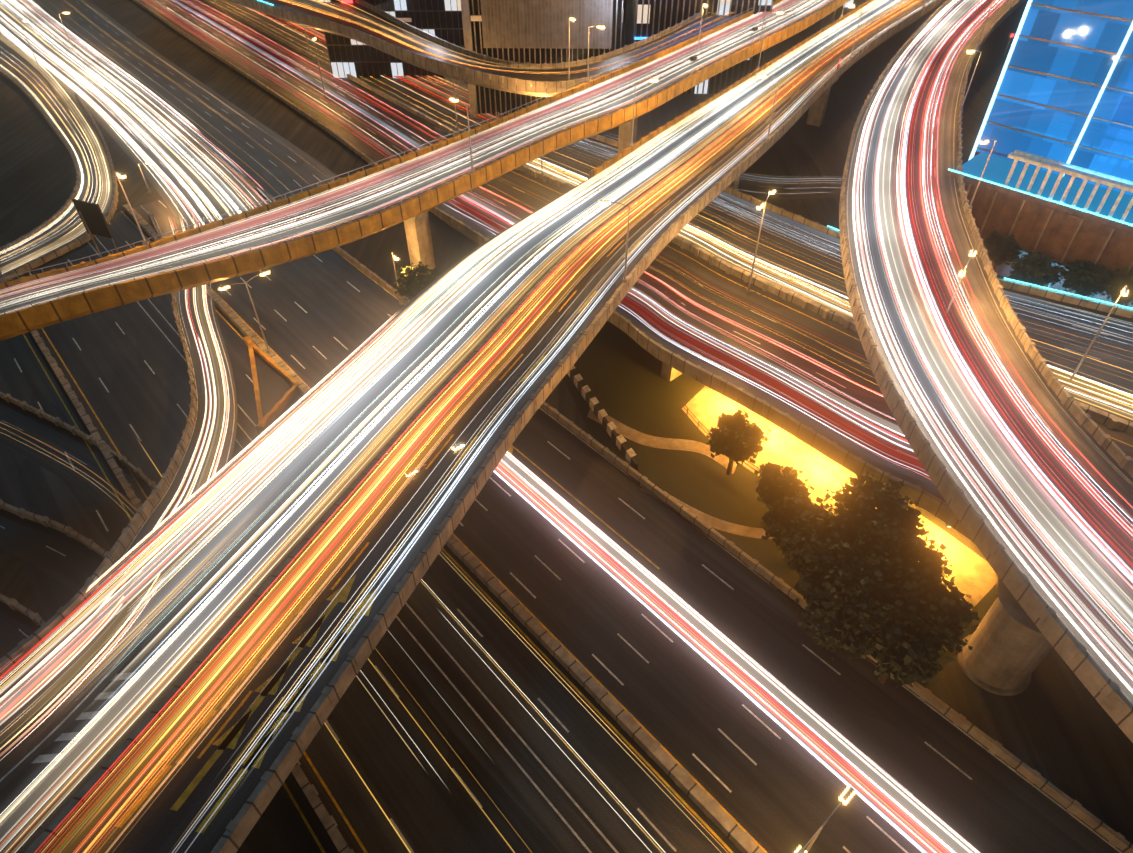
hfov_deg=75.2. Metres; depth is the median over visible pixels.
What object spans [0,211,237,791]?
merge ramp
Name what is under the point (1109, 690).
curved ramp
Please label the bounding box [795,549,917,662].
tree
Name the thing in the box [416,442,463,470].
lamp
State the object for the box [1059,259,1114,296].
tree
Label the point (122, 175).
flyover lamp
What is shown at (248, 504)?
light trails
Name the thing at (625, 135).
bridge pillar
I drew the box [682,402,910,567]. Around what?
plaza railing
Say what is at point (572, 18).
lamp
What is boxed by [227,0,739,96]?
ramp
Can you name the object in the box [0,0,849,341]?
flyover
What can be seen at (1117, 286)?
tree
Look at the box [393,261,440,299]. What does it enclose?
tree
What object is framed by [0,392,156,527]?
road
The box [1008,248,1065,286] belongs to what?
tree
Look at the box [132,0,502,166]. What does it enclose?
road
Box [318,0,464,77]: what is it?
building
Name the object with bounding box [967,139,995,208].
ramp lamp
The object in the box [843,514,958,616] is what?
tree
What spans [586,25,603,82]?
flyover lamp
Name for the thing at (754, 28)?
street light
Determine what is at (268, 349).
lamp
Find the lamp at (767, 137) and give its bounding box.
[758,74,778,139]
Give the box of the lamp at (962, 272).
[946,250,975,312]
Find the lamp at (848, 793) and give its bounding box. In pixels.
[795,786,854,852]
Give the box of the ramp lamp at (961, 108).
[959,50,981,110]
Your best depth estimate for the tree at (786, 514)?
70.29 m
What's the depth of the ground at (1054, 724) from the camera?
139.05 m
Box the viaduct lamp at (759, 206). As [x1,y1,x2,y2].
[746,188,774,293]
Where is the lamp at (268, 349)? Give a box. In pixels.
[219,270,270,352]
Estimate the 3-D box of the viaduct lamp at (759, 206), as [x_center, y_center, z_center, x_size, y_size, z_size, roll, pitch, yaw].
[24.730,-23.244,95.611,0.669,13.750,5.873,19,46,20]
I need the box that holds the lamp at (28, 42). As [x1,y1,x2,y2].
[20,19,39,64]
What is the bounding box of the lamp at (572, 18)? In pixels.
[568,17,574,79]
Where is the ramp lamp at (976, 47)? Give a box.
[975,1,992,48]
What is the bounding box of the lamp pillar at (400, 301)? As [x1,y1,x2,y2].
[392,252,402,305]
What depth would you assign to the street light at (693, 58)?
129.04 m
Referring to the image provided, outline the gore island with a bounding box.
[243,336,298,432]
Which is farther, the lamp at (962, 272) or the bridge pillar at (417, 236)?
the bridge pillar at (417, 236)
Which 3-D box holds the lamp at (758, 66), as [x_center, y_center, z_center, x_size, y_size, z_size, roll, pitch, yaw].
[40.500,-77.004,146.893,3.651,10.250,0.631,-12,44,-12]
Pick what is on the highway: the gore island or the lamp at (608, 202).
the lamp at (608, 202)
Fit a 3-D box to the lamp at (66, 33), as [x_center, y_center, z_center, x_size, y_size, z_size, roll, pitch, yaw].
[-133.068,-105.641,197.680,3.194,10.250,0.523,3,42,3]
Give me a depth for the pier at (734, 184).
125.52 m
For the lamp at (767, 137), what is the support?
on the highway
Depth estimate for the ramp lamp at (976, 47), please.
157.98 m
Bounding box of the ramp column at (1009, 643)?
[957,578,1052,695]
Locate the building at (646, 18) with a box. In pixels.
[624,0,773,93]
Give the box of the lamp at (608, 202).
[600,200,629,282]
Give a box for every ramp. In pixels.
[0,24,118,283]
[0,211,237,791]
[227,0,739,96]
[839,0,1132,742]
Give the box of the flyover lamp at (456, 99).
[450,97,474,172]
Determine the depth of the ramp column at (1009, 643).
61.42 m
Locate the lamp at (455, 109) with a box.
[452,79,458,133]
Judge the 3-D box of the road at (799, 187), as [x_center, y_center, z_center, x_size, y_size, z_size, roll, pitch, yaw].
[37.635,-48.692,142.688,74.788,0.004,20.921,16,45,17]
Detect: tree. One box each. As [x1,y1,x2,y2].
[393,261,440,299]
[706,409,770,474]
[753,462,814,506]
[759,485,827,561]
[776,503,877,593]
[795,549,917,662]
[818,471,928,540]
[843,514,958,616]
[870,609,954,687]
[887,566,979,658]
[983,231,1022,270]
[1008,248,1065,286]
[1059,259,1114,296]
[1099,268,1132,307]
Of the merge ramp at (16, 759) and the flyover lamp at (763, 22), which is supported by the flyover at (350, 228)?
the flyover lamp at (763, 22)
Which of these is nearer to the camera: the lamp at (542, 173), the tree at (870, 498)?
the tree at (870, 498)
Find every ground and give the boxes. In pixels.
[0,0,1132,843]
[563,323,998,686]
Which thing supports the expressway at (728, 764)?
on the ground at (1054, 724)
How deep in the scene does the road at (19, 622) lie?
68.75 m
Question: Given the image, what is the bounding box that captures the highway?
[0,0,946,852]
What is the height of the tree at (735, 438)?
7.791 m
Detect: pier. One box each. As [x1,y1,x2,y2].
[729,176,739,188]
[806,78,838,126]
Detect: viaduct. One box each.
[429,134,1132,541]
[655,357,681,380]
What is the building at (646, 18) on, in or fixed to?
on the ground at (1054, 724)
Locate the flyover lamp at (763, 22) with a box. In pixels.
[759,0,766,40]
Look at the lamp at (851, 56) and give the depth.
151.47 m
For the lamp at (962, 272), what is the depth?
82.01 m
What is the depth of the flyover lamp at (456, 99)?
97.42 m
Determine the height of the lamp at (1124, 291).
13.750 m
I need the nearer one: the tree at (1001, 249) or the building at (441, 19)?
the tree at (1001, 249)
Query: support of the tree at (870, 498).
on the park ground at (637, 395)
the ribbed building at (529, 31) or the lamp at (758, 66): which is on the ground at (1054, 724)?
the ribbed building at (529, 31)
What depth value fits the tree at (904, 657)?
59.31 m
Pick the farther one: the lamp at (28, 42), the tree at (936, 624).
the lamp at (28, 42)
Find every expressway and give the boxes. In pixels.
[0,239,608,852]
[94,172,1132,852]
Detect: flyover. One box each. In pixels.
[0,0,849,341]
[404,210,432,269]
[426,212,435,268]
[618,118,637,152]
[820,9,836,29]
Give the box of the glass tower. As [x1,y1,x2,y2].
[968,0,1132,195]
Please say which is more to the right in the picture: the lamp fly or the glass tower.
the glass tower
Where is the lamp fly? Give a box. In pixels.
[696,3,706,54]
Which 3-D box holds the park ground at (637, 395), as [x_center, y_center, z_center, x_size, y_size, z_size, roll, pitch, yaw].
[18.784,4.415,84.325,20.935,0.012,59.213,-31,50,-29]
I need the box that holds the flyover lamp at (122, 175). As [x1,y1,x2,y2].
[115,171,148,244]
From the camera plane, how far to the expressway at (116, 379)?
62.95 m
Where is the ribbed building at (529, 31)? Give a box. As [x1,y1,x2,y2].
[461,0,622,117]
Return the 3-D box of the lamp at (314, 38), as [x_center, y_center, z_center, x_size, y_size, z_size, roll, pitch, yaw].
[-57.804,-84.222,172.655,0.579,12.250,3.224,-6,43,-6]
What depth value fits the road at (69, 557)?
75.44 m
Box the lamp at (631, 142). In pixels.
[630,78,656,145]
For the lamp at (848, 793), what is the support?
on the expressway at (728, 764)
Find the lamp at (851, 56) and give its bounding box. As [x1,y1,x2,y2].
[849,4,862,58]
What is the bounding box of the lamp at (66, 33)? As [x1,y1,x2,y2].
[58,12,75,53]
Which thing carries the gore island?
on the expressway at (728, 764)
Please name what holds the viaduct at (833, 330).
on the ground at (1054, 724)
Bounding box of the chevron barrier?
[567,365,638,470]
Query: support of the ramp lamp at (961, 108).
on the curved ramp at (1109, 690)
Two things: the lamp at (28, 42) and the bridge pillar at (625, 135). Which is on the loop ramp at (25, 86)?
the lamp at (28, 42)
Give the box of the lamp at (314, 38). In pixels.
[313,37,326,96]
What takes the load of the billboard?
on the ground at (1054, 724)
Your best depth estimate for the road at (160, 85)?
164.26 m
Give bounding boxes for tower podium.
[946,149,1132,309]
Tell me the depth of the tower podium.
107.69 m
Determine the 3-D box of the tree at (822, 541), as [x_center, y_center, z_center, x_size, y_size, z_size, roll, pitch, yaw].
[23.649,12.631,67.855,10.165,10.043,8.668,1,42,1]
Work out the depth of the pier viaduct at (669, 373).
95.32 m
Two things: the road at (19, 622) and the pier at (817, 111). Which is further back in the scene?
the pier at (817, 111)
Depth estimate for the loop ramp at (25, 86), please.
148.23 m
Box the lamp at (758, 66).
[757,11,782,68]
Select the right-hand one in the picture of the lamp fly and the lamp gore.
the lamp fly
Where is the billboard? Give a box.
[72,199,118,257]
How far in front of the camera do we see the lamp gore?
134.18 m
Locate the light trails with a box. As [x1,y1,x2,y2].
[0,0,1132,852]
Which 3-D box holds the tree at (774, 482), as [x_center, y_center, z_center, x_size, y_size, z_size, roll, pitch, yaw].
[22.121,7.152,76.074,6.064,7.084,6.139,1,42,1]
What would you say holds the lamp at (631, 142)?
on the highway
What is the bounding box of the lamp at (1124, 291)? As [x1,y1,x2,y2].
[1067,285,1128,383]
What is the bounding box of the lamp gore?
[138,161,152,194]
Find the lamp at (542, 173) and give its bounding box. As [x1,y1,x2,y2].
[541,156,543,174]
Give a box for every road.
[0,0,339,222]
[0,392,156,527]
[0,499,106,593]
[0,594,45,648]
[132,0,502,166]
[599,131,841,199]
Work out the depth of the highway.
57.53 m
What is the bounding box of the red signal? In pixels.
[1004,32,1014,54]

